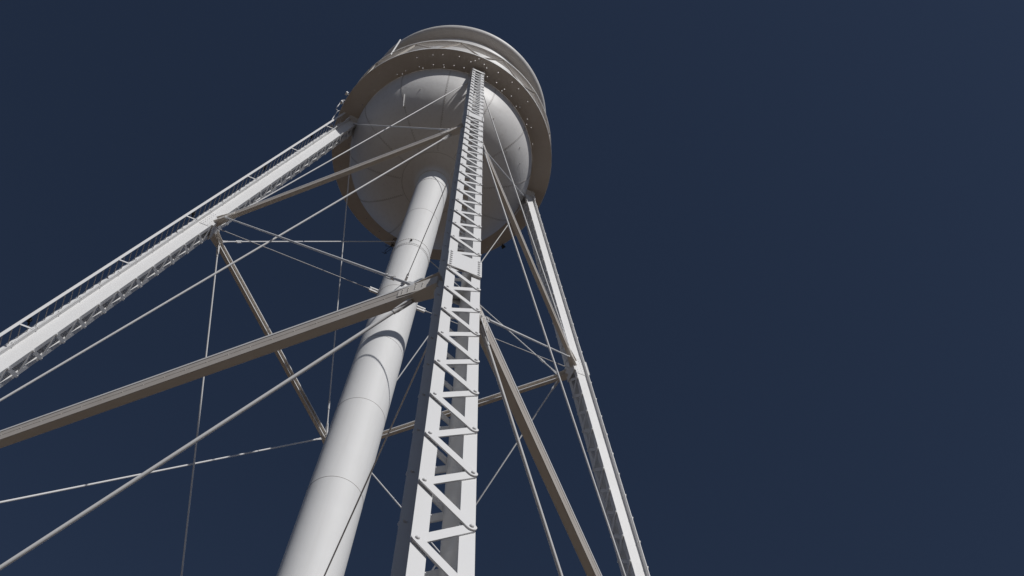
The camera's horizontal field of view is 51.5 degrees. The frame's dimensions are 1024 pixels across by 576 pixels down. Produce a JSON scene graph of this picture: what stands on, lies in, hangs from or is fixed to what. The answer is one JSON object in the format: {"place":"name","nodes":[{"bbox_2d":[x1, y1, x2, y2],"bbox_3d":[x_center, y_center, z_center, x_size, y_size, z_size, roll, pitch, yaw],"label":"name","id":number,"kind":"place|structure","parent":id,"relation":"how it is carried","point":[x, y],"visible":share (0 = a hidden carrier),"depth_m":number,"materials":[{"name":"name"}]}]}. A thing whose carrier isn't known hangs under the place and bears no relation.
{"place":"outdoors","nodes":[
{"label":"outdoors","id":0,"kind":"place"},
{"bbox_2d":[0,0,1023,575],"label":"sky","id":1,"kind":"structure","parent":0,"point":[785,238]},
{"label":"ground","id":2,"kind":"structure","parent":0,"visible":0},
{"bbox_2d":[0,25,649,575],"bbox_3d":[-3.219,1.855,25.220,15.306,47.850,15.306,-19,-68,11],"label":"water tower","id":3,"kind":"structure","parent":2,"relation":"on","point":[436,141],"depth_m":23.98,"materials":[{"name":"metal"}]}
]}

